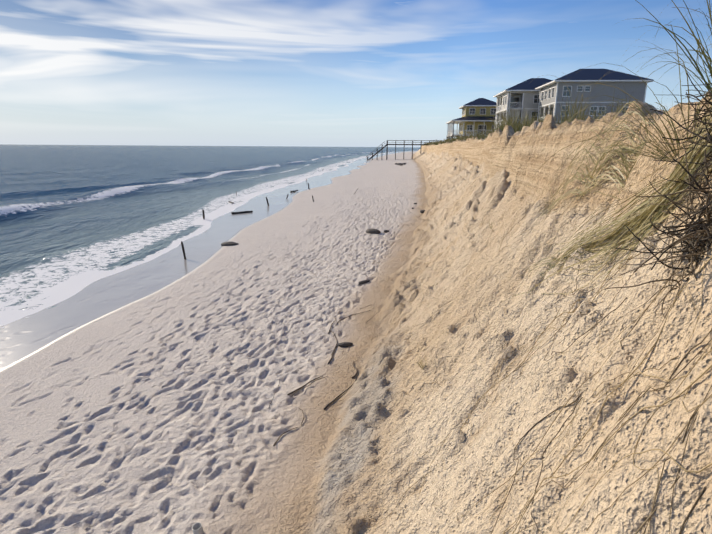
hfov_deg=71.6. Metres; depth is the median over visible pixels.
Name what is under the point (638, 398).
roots
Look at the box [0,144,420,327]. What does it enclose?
sea water
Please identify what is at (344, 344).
toe debris
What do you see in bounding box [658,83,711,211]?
root tangle
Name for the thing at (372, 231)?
beach rock
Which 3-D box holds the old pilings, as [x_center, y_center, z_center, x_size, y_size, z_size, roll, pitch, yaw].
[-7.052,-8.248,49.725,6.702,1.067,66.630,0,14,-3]
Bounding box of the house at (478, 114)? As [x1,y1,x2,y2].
[446,98,495,138]
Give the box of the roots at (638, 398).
[406,105,711,533]
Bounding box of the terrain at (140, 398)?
[0,94,711,533]
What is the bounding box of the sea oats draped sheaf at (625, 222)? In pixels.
[510,106,711,297]
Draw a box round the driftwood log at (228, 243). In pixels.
[221,242,237,245]
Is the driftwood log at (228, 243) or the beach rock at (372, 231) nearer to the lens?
the driftwood log at (228, 243)
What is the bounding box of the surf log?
[231,211,252,213]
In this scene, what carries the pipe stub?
on the terrain at (140, 398)
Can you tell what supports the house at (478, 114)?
on the terrain at (140, 398)
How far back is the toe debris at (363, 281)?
13.08 m
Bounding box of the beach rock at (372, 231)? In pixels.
[365,228,380,233]
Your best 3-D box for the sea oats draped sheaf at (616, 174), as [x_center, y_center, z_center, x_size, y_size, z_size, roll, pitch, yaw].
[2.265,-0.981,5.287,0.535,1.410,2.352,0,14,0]
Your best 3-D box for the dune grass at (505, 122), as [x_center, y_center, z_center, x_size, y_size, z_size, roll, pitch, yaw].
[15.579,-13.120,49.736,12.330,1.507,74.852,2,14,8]
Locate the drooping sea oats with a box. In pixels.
[516,24,710,204]
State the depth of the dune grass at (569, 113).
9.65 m
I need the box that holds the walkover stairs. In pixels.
[365,140,438,159]
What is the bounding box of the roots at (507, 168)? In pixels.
[455,123,556,251]
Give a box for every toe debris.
[338,342,352,346]
[358,280,369,283]
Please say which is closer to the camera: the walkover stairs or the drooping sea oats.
the drooping sea oats
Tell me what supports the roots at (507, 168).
on the terrain at (140, 398)
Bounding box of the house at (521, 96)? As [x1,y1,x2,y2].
[493,78,552,128]
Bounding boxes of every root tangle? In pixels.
[605,73,711,317]
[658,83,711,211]
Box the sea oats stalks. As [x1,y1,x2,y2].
[529,71,625,118]
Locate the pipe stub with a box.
[192,522,203,533]
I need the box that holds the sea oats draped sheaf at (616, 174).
[538,101,651,224]
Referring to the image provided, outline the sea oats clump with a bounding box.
[614,0,711,101]
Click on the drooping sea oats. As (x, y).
(655, 142)
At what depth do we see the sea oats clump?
2.97 m
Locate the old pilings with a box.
[181,170,322,258]
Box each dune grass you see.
[422,134,484,145]
[444,105,669,142]
[512,80,662,130]
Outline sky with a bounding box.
[0,0,711,146]
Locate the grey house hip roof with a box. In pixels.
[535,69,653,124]
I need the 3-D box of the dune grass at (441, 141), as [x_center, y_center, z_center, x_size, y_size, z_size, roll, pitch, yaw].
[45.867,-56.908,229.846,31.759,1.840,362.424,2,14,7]
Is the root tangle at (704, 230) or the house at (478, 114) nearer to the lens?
the root tangle at (704, 230)

